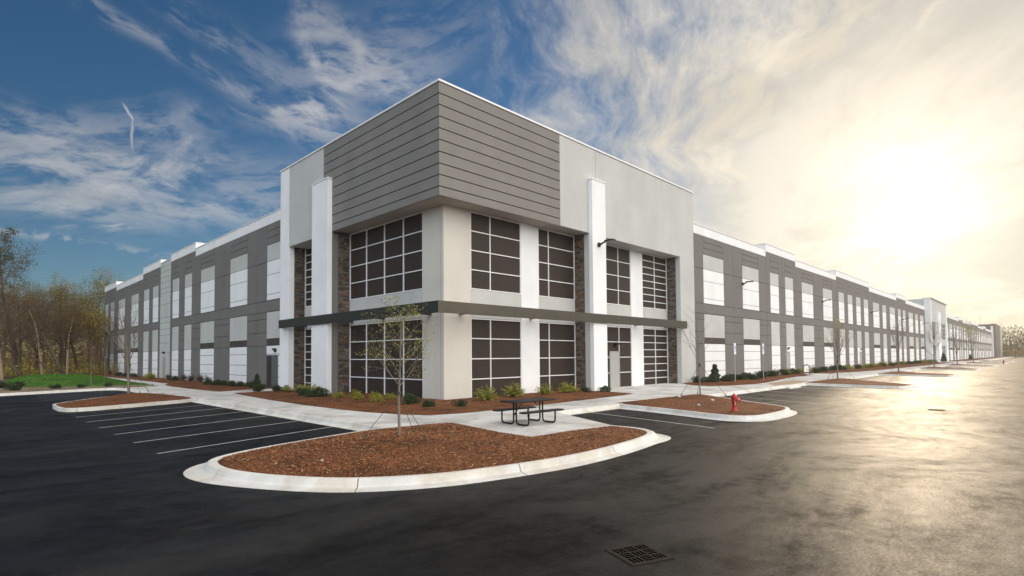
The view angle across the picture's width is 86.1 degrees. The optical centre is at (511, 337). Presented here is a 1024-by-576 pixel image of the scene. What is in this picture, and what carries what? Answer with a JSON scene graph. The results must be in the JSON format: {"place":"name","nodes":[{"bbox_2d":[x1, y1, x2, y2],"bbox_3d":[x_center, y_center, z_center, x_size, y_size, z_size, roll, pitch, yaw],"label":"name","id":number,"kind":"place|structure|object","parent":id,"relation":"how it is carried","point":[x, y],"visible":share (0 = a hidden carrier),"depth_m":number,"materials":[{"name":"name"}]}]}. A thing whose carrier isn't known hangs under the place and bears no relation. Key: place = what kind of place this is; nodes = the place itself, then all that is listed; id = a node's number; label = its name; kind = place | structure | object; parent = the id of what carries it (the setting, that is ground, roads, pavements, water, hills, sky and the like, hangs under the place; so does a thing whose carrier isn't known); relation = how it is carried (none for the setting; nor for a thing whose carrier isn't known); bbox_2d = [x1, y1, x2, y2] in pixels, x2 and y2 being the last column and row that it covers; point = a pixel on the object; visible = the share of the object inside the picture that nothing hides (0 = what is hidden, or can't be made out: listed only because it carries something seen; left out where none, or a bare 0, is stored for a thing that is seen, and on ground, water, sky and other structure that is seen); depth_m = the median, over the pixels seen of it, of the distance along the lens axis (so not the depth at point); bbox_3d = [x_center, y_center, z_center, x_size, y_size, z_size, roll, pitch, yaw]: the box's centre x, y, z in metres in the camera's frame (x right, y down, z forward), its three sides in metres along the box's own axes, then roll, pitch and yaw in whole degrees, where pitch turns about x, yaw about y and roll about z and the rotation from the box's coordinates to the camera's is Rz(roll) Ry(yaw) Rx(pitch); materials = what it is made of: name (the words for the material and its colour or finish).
{"place":"outdoors","nodes":[
{"label":"outdoors","id":0,"kind":"place"},
{"bbox_2d":[0,385,154,392],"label":"straw strip","id":1,"kind":"object","parent":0,"point":[25,389],"visible":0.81,"depth_m":35.40,"materials":[{"name":"plant"}]},
{"bbox_2d":[2,383,21,390],"bbox_3d":[-30.226,3.014,33.179,0.760,0.474,0.838,0,-2,-10],"label":"shrub","id":2,"kind":"object","parent":1,"relation":"on","point":[15,386],"visible":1,"depth_m":33.20,"materials":[{"name":"green plant"}]},
{"bbox_2d":[5,374,152,386],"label":"lawn","id":3,"kind":"structure","parent":0,"point":[101,384],"depth_m":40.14,"materials":[{"name":"green plant"}]},
{"bbox_2d":[74,327,105,384],"bbox_3d":[-30.570,1.300,39.586,2.445,4.342,1.845,-1,-2,11],"label":"young tree","id":4,"kind":"object","parent":3,"relation":"on","point":[87,355],"visible":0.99,"depth_m":39.36,"materials":[{"name":"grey plant"}]},
{"bbox_2d":[89,331,112,374],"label":"young tree","id":5,"kind":"object","parent":3,"relation":"on","point":[104,344],"visible":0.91,"depth_m":46.08,"materials":[{"name":"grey plant"}]},
{"bbox_2d":[0,354,1022,387],"bbox_3d":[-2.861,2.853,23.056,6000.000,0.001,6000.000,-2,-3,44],"label":"ground","id":6,"kind":"structure","parent":0,"point":[4,379],"depth_m":81.84,"materials":[{"name":"green plant"}]},
{"bbox_2d":[0,267,40,361],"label":"woodland tree","id":7,"kind":"object","parent":6,"relation":"on","point":[11,319],"visible":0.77,"depth_m":61.11,"materials":[{"name":"brown plant"}]},
{"bbox_2d":[0,282,40,370],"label":"woodland tree","id":8,"kind":"object","parent":6,"relation":"on","point":[4,350],"visible":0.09,"depth_m":81.50,"materials":[{"name":"brown plant"}]},
{"bbox_2d":[0,224,44,377],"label":"woodland tree","id":9,"kind":"object","parent":6,"relation":"on","point":[11,258],"visible":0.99,"depth_m":63.74,"materials":[{"name":"brown plant"}]},
{"bbox_2d":[0,287,54,379],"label":"woodland tree","id":10,"kind":"object","parent":6,"relation":"on","point":[1,372],"visible":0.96,"depth_m":58.58,"materials":[{"name":"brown plant"}]},
{"bbox_2d":[0,284,62,373],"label":"woodland tree","id":11,"kind":"object","parent":6,"relation":"on","point":[14,327],"visible":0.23,"depth_m":71.08,"materials":[{"name":"orange plant"}]},
{"bbox_2d":[0,281,71,376],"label":"woodland tree","id":12,"kind":"object","parent":6,"relation":"on","point":[19,345],"visible":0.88,"depth_m":62.03,"materials":[{"name":"brown plant"}]},
{"bbox_2d":[19,348,53,373],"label":"leaning trunk","id":13,"kind":"object","parent":6,"relation":"on","point":[44,366],"visible":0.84,"depth_m":62.06,"materials":[{"name":"brown plant"}]},
{"bbox_2d":[0,278,78,373],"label":"woodland tree","id":14,"kind":"object","parent":6,"relation":"on","point":[40,359],"visible":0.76,"depth_m":62.68,"materials":[{"name":"brown plant"}]},
{"bbox_2d":[0,281,85,367],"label":"woodland tree","id":15,"kind":"object","parent":6,"relation":"on","point":[27,323],"visible":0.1,"depth_m":78.95,"materials":[{"name":"brown plant"}]},
{"bbox_2d":[0,278,91,374],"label":"woodland tree","id":16,"kind":"object","parent":6,"relation":"on","point":[39,312],"visible":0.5,"depth_m":66.21,"materials":[{"name":"brown plant"}]},
{"bbox_2d":[20,307,74,368],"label":"woodland tree","id":17,"kind":"object","parent":6,"relation":"on","point":[44,353],"visible":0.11,"depth_m":71.94,"materials":[{"name":"brown plant"}]},
{"bbox_2d":[0,306,103,371],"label":"wood","id":18,"kind":"object","parent":6,"relation":"on","point":[56,350],"visible":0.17,"depth_m":93.47,"materials":[{"name":"orange plant"}]},
{"bbox_2d":[42,332,63,373],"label":"leaning trunk","id":19,"kind":"object","parent":6,"relation":"on","point":[59,367],"visible":0.85,"depth_m":62.51,"materials":[{"name":"brown plant"}]},
{"bbox_2d":[0,287,110,373],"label":"woodland tree","id":20,"kind":"object","parent":6,"relation":"on","point":[67,354],"visible":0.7,"depth_m":66.17,"materials":[{"name":"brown plant"}]},
{"bbox_2d":[0,282,113,373],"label":"woodland tree","id":21,"kind":"object","parent":6,"relation":"on","point":[60,344],"visible":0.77,"depth_m":66.53,"materials":[{"name":"orange plant"}]},
{"bbox_2d":[19,271,98,369],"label":"woodland tree","id":22,"kind":"object","parent":6,"relation":"on","point":[61,298],"visible":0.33,"depth_m":77.88,"materials":[{"name":"brown plant"}]},
{"bbox_2d":[2,344,120,378],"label":"undergrowth","id":23,"kind":"object","parent":6,"relation":"on","point":[9,371],"visible":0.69,"depth_m":67.41,"materials":[{"name":"green plant"}]},
{"bbox_2d":[40,299,89,373],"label":"woodland tree","id":24,"kind":"object","parent":6,"relation":"on","point":[68,330],"visible":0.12,"depth_m":72.64,"materials":[{"name":"brown plant"}]},
{"bbox_2d":[24,289,112,373],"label":"woodland tree","id":25,"kind":"object","parent":6,"relation":"on","point":[75,358],"visible":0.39,"depth_m":70.22,"materials":[{"name":"brown plant"}]},
{"bbox_2d":[47,266,121,370],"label":"woodland tree","id":26,"kind":"object","parent":6,"relation":"on","point":[94,286],"visible":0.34,"depth_m":78.67,"materials":[{"name":"brown plant"}]},
{"bbox_2d":[63,303,117,374],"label":"woodland tree","id":27,"kind":"object","parent":6,"relation":"on","point":[94,319],"visible":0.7,"depth_m":68.89,"materials":[{"name":"brown plant"}]},
{"bbox_2d":[63,268,124,369],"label":"woodland tree","id":28,"kind":"object","parent":6,"relation":"on","point":[95,296],"visible":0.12,"depth_m":86.70,"materials":[{"name":"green plant"}]},
{"bbox_2d":[84,304,107,368],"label":"woodland tree","id":29,"kind":"object","parent":6,"relation":"on","point":[98,332],"visible":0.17,"depth_m":74.67,"materials":[{"name":"brown plant"}]},
{"bbox_2d":[103,78,1002,399],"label":"warehouse building","id":30,"kind":"structure","parent":6,"relation":"on","point":[499,246],"depth_m":29.39,"materials":[{"name":"grey paint"}]},
{"bbox_2d":[162,357,165,377],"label":"door","id":31,"kind":"structure","parent":30,"relation":"in","point":[164,358],"depth_m":53.93,"materials":[{"name":"metal"}]},
{"bbox_2d":[271,355,278,386],"bbox_3d":[-15.304,2.174,35.294,0.950,2.060,0.117,-2,-3,44],"label":"door","id":32,"kind":"structure","parent":30,"relation":"in","point":[274,358],"depth_m":35.33,"materials":[{"name":"metal"}]},
{"bbox_2d":[304,329,310,387],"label":"window","id":33,"kind":"structure","parent":30,"relation":"in","point":[307,359],"depth_m":32.18,"materials":[{"name":"black glass"}]},
{"bbox_2d":[305,247,311,306],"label":"window","id":34,"kind":"structure","parent":30,"relation":"in","point":[308,251],"depth_m":32.30,"materials":[{"name":"black glass"}]},
{"bbox_2d":[349,318,422,397],"bbox_3d":[-6.172,1.056,26.486,6.440,3.620,0.148,-2,-3,44],"label":"window","id":35,"kind":"structure","parent":30,"relation":"in","point":[380,380],"depth_m":26.41,"materials":[{"name":"black glass"}]},
{"bbox_2d":[350,212,422,299],"bbox_3d":[-6.211,-3.791,26.654,6.440,3.480,0.148,-2,-3,44],"label":"window","id":36,"kind":"structure","parent":30,"relation":"in","point":[386,258],"depth_m":26.39,"materials":[{"name":"black glass"}]},
{"bbox_2d":[470,211,520,293],"bbox_3d":[-0.762,-3.870,25.600,0.148,3.480,3.250,-2,-3,44],"label":"window","id":37,"kind":"structure","parent":30,"relation":"in","point":[495,242],"depth_m":25.54,"materials":[{"name":"black glass"}]},
{"bbox_2d":[471,318,521,397],"bbox_3d":[-0.724,0.977,25.432,0.148,3.620,3.250,-2,-3,44],"label":"window","id":38,"kind":"structure","parent":30,"relation":"in","point":[496,345],"depth_m":25.37,"materials":[{"name":"black glass"}]},
{"bbox_2d":[538,228,574,299],"bbox_3d":[2.310,-3.786,28.720,0.148,3.480,2.970,-2,-3,44],"label":"window","id":39,"kind":"structure","parent":30,"relation":"in","point":[556,253],"depth_m":28.69,"materials":[{"name":"black glass"}]},
{"bbox_2d":[539,322,575,390],"bbox_3d":[2.348,1.061,28.552,0.148,3.620,2.970,-2,-3,44],"label":"window","id":40,"kind":"structure","parent":30,"relation":"in","point":[557,341],"depth_m":28.51,"materials":[{"name":"black glass"}]},
{"bbox_2d":[609,351,619,387],"bbox_3d":[6.048,1.866,32.137,0.117,2.120,1.000,-2,-3,44],"label":"door","id":41,"kind":"structure","parent":30,"relation":"in","point":[614,360],"depth_m":32.12,"materials":[{"name":"metal"}]},
{"bbox_2d":[606,244,630,305],"bbox_3d":[6.133,-3.682,32.603,0.148,3.480,3.170,-2,-3,44],"label":"window","id":42,"kind":"structure","parent":30,"relation":"in","point":[618,269],"depth_m":32.76,"materials":[{"name":"black glass"}]},
{"bbox_2d":[607,326,631,387],"bbox_3d":[6.171,1.165,32.435,0.148,3.620,3.170,-2,-3,44],"label":"window","id":43,"kind":"structure","parent":30,"relation":"in","point":[622,335],"depth_m":32.90,"materials":[{"name":"black glass"}]},
{"bbox_2d":[642,253,666,309],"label":"window","id":44,"kind":"structure","parent":30,"relation":"in","point":[654,268],"depth_m":35.74,"materials":[{"name":"black glass"}]},
{"bbox_2d":[643,328,668,384],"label":"window","id":45,"kind":"structure","parent":30,"relation":"in","point":[655,341],"depth_m":35.59,"materials":[{"name":"black glass"}]},
{"bbox_2d":[786,352,790,368],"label":"door","id":46,"kind":"structure","parent":30,"relation":"in","point":[787,353],"depth_m":53.26,"materials":[{"name":"metal"}]},
{"bbox_2d":[963,315,1023,355],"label":"end wood","id":47,"kind":"object","parent":6,"relation":"on","point":[1016,341],"visible":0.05,"depth_m":282.12,"materials":[{"name":"brown plant"}]},
{"bbox_2d":[1002,344,1023,356],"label":"end brush","id":48,"kind":"object","parent":6,"relation":"on","point":[1014,352],"visible":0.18,"depth_m":260.33,"materials":[{"name":"brown plant"}]},
{"bbox_2d":[0,357,1023,575],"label":"asphalt lot","id":49,"kind":"structure","parent":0,"point":[883,482],"depth_m":7.55,"materials":[{"name":"black asphalt"}]},
{"bbox_2d":[0,388,162,395],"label":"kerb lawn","id":50,"kind":"structure","parent":49,"relation":"on","point":[66,391],"depth_m":33.41,"materials":[{"name":"concrete"}]},
{"bbox_2d":[53,394,193,411],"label":"curb","id":51,"kind":"structure","parent":49,"relation":"on","point":[62,409],"depth_m":22.49,"materials":[{"name":"concrete"}]},
{"bbox_2d":[55,393,190,407],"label":"mulch bed","id":52,"kind":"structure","parent":51,"relation":"on","point":[115,399],"depth_m":24.44,"materials":[{"name":"brown wood"}]},
{"bbox_2d":[88,294,148,394],"bbox_3d":[-20.168,0.169,28.112,3.190,5.504,2.971,0,-2,-18],"label":"young tree","id":53,"kind":"object","parent":52,"relation":"on","point":[126,353],"visible":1,"depth_m":28.05,"materials":[{"name":"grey plant"}]},
{"bbox_2d":[134,421,294,442],"bbox_3d":[-7.937,2.591,15.317,0.085,0.001,4.913,-1,-2,28],"label":"stall line","id":54,"kind":"object","parent":49,"relation":"on","point":[211,432],"visible":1,"depth_m":14.86,"materials":[{"name":"paint"}]},
{"bbox_2d":[157,427,328,453],"bbox_3d":[-6.355,2.524,13.761,0.085,0.001,4.896,-2,-2,28],"label":"stall line","id":55,"kind":"object","parent":49,"relation":"on","point":[241,440],"visible":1,"depth_m":13.21,"materials":[{"name":"paint"}]},
{"bbox_2d":[183,425,670,492],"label":"island kerb","id":56,"kind":"structure","parent":49,"relation":"on","point":[213,471],"depth_m":8.85,"materials":[{"name":"concrete"}]},
{"bbox_2d":[218,423,646,477],"bbox_3d":[-1.328,2.179,12.134,6.056,0.225,8.950,-2,-3,44],"label":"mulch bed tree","id":57,"kind":"object","parent":56,"relation":"on","point":[383,471],"visible":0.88,"depth_m":10.25,"materials":[{"name":"brown wood"}]},
{"bbox_2d":[347,296,434,439],"bbox_3d":[-2.298,0.620,11.553,1.960,3.114,2.103,-2,-3,44],"label":"young tree","id":58,"kind":"object","parent":57,"relation":"on","point":[399,378],"visible":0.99,"depth_m":11.53,"materials":[{"name":"green plant"}]},
{"bbox_2d":[218,422,645,476],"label":"bark chips","id":59,"kind":"object","parent":57,"relation":"on","point":[403,431],"visible":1,"depth_m":10.86,"materials":[{"name":"brown wood"}]},
{"bbox_2d":[192,357,1012,430],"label":"kerb along walk","id":60,"kind":"object","parent":49,"relation":"on","point":[328,422],"visible":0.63,"depth_m":19.84,"materials":[{"name":"concrete"}]},
{"bbox_2d":[604,542,673,565],"bbox_3d":[1.280,2.178,5.523,0.497,0.005,0.497,0,-2,-23],"label":"drain grate","id":61,"kind":"object","parent":49,"relation":"on","point":[638,554],"visible":1,"depth_m":5.49,"materials":[{"name":"metal"}]},
{"bbox_2d":[614,396,796,421],"bbox_3d":[7.553,2.609,20.895,6.612,0.192,7.740,-2,-3,44],"label":"curb","id":62,"kind":"object","parent":49,"relation":"on","point":[786,412],"visible":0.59,"depth_m":17.71,"materials":[{"name":"concrete"}]},
{"bbox_2d":[620,394,784,415],"bbox_3d":[7.550,2.452,20.898,5.892,0.146,7.015,-2,-3,44],"label":"mulch bed","id":63,"kind":"object","parent":62,"relation":"on","point":[675,404],"visible":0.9,"depth_m":19.90,"materials":[{"name":"brown wood"}]},
{"bbox_2d":[678,305,726,396],"bbox_3d":[8.097,0.411,23.871,2.104,4.279,2.614,0,-2,-6],"label":"young tree","id":64,"kind":"object","parent":63,"relation":"on","point":[698,357],"visible":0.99,"depth_m":23.78,"materials":[{"name":"grey plant"}]},
{"bbox_2d":[731,393,740,410],"bbox_3d":[7.244,2.089,17.802,0.320,0.572,0.319,1,-2,-33],"label":"fire hydrant","id":65,"kind":"object","parent":63,"relation":"on","point":[734,399],"visible":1,"depth_m":17.73,"materials":[{"name":"red metal"}]},
{"bbox_2d":[803,379,920,388],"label":"island kerb in far row","id":66,"kind":"structure","parent":49,"relation":"on","point":[910,386],"depth_m":32.47,"materials":[{"name":"concrete"}]},
{"bbox_2d":[805,378,908,385],"bbox_3d":[23.113,2.851,35.905,5.930,0.142,8.592,-2,-3,44],"label":"mulch bed in far row","id":67,"kind":"object","parent":66,"relation":"on","point":[846,381],"visible":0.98,"depth_m":34.67,"materials":[{"name":"brown wood"}]},
{"bbox_2d":[822,316,854,377],"bbox_3d":[23.087,0.593,38.938,2.025,4.722,2.502,-1,-2,10],"label":"young tree","id":68,"kind":"object","parent":67,"relation":"on","point":[836,345],"visible":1,"depth_m":38.95,"materials":[{"name":"grey plant"}]},
{"bbox_2d":[876,372,961,376],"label":"island kerb in far row","id":69,"kind":"structure","parent":49,"relation":"on","point":[954,375],"depth_m":47.15,"materials":[{"name":"concrete"}]},
{"bbox_2d":[878,371,952,374],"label":"mulch bed in far row","id":70,"kind":"object","parent":69,"relation":"on","point":[904,372],"visible":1,"depth_m":49.33,"materials":[{"name":"brown wood"}]},
{"bbox_2d":[881,313,914,371],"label":"young tree","id":71,"kind":"object","parent":70,"relation":"on","point":[897,341],"visible":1,"depth_m":53.54,"materials":[{"name":"grey plant"}]},
{"bbox_2d":[918,367,982,370],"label":"island kerb in far row","id":72,"kind":"structure","parent":49,"relation":"on","point":[972,369],"depth_m":63.47,"materials":[{"name":"concrete"}]},
{"bbox_2d":[919,367,970,368],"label":"mulch bed in far row","id":73,"kind":"object","parent":72,"relation":"on","point":[942,368],"visible":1,"depth_m":65.56,"materials":[{"name":"brown wood"}]},
{"bbox_2d":[916,319,946,366],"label":"young tree","id":74,"kind":"object","parent":73,"relation":"on","point":[933,347],"visible":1,"depth_m":69.97,"materials":[{"name":"grey plant"}]},
{"bbox_2d":[947,364,996,366],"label":"island kerb in far row","id":75,"kind":"structure","parent":49,"relation":"on","point":[975,365],"depth_m":80.15,"materials":[{"name":"concrete"}]},
{"bbox_2d":[966,363,1006,363],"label":"island kerb in far row","id":76,"kind":"structure","parent":49,"relation":"on","point":[986,363],"depth_m":98.69,"materials":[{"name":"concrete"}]},
{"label":"mulch bed in far row","id":77,"kind":"structure","parent":76,"relation":"on","visible":0},
{"bbox_2d":[955,320,979,361],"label":"young tree","id":78,"kind":"object","parent":77,"relation":"on","point":[969,334],"visible":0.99,"depth_m":105.23,"materials":[{"name":"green plant"}]},
{"bbox_2d":[0,0,1023,360],"label":"sky","id":79,"kind":"structure","parent":0,"point":[880,143],"materials":[{"name":"blue"}]},
{"bbox_2d":[108,357,1008,436],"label":"sidewalk","id":80,"kind":"structure","parent":0,"point":[490,420],"depth_m":20.27,"materials":[{"name":"concrete"}]},
{"bbox_2d":[87,373,271,391],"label":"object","id":81,"kind":"structure","parent":80,"relation":"on","point":[195,384],"depth_m":38.59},
{"bbox_2d":[251,374,260,388],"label":"shrub","id":82,"kind":"object","parent":81,"relation":"on","point":[256,380],"visible":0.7,"depth_m":31.97,"materials":[{"name":"green plant"}]},
{"bbox_2d":[235,389,631,414],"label":"mulch bed","id":83,"kind":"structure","parent":80,"relation":"on","point":[442,407],"depth_m":22.25,"materials":[{"name":"brown wood"}]},
{"bbox_2d":[253,384,265,391],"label":"shrub","id":84,"kind":"object","parent":83,"relation":"on","point":[259,388],"visible":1,"depth_m":30.14,"materials":[{"name":"green plant"}]},
{"bbox_2d":[296,387,312,395],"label":"shrub","id":85,"kind":"object","parent":83,"relation":"on","point":[299,391],"visible":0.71,"depth_m":26.57,"materials":[{"name":"green plant"}]},
{"bbox_2d":[304,387,330,396],"bbox_3d":[-9.107,2.536,25.552,1.200,0.545,0.860,1,-2,-29],"label":"shrub","id":86,"kind":"object","parent":83,"relation":"on","point":[323,392],"visible":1,"depth_m":25.46,"materials":[{"name":"green plant"}]},
{"bbox_2d":[402,393,421,403],"bbox_3d":[-3.966,2.379,21.311,0.895,0.476,0.815,-2,-3,44],"label":"shrub","id":87,"kind":"object","parent":83,"relation":"on","point":[410,398],"visible":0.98,"depth_m":21.10,"materials":[{"name":"green plant"}]},
{"bbox_2d":[422,399,435,406],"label":"shrub","id":88,"kind":"object","parent":83,"relation":"on","point":[427,403],"visible":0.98,"depth_m":19.78,"materials":[{"name":"green plant"}]},
{"bbox_2d":[451,400,467,406],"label":"shrub","id":89,"kind":"object","parent":83,"relation":"on","point":[461,403],"visible":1,"depth_m":19.96,"materials":[{"name":"green plant"}]},
{"bbox_2d":[474,384,498,399],"bbox_3d":[-1.109,2.271,22.659,1.064,0.754,1.029,1,-2,-30],"label":"shrub","id":90,"kind":"object","parent":83,"relation":"on","point":[489,395],"visible":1,"depth_m":22.55,"materials":[{"name":"green plant"}]},
{"bbox_2d":[502,383,525,396],"bbox_3d":[0.045,2.328,24.566,1.207,0.754,1.062,-1,-2,8],"label":"shrub","id":91,"kind":"object","parent":83,"relation":"on","point":[512,392],"visible":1,"depth_m":24.41,"materials":[{"name":"green plant"}]},
{"bbox_2d":[535,383,552,393],"bbox_3d":[1.510,2.417,26.006,0.916,0.641,0.898,1,-3,-45],"label":"shrub","id":92,"kind":"object","parent":83,"relation":"on","point":[546,390],"visible":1,"depth_m":25.95,"materials":[{"name":"green plant"}]},
{"bbox_2d":[554,381,579,392],"bbox_3d":[2.799,2.437,26.971,1.255,0.656,1.267,0,-2,-14],"label":"shrub","id":93,"kind":"object","parent":83,"relation":"on","point":[567,388],"visible":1,"depth_m":26.93,"materials":[{"name":"green plant"}]},
{"bbox_2d":[492,398,563,425],"bbox_3d":[0.457,2.057,15.249,1.605,0.650,1.350,1,-3,-42],"label":"picnic table","id":94,"kind":"object","parent":80,"relation":"on","point":[528,400],"visible":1,"depth_m":15.13,"materials":[{"name":"black metal"}]},
{"bbox_2d":[682,374,810,385],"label":"mulch bed","id":95,"kind":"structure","parent":80,"relation":"on","point":[752,381],"depth_m":36.80,"materials":[{"name":"brown wood"}]},
{"bbox_2d":[702,374,719,381],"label":"shrub","id":96,"kind":"object","parent":95,"relation":"on","point":[713,378],"visible":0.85,"depth_m":36.27,"materials":[{"name":"green plant"}]},
{"bbox_2d":[709,364,720,378],"bbox_3d":[14.333,2.465,38.697,1.010,1.235,1.014,0,-2,-14],"label":"shrub","id":97,"kind":"object","parent":95,"relation":"on","point":[715,371],"visible":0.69,"depth_m":38.58,"materials":[{"name":"green plant"}]},
{"bbox_2d":[769,380,811,385],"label":"stained kerb ramp","id":98,"kind":"structure","parent":80,"relation":"on","point":[786,382],"depth_m":36.05,"materials":[{"name":"beige concrete"}]},
{"bbox_2d":[801,362,952,372],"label":"far mulch bed wing","id":99,"kind":"structure","parent":80,"relation":"on","point":[880,368],"depth_m":67.01,"materials":[{"name":"brown wood"}]},
{"bbox_2d":[949,357,1000,360],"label":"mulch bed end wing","id":100,"kind":"structure","parent":80,"relation":"on","point":[975,359],"depth_m":150.98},
{"bbox_2d":[950,328,967,363],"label":"young tree","id":101,"kind":"object","parent":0,"point":[956,351],"visible":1,"depth_m":87.03,"materials":[{"name":"grey plant"}]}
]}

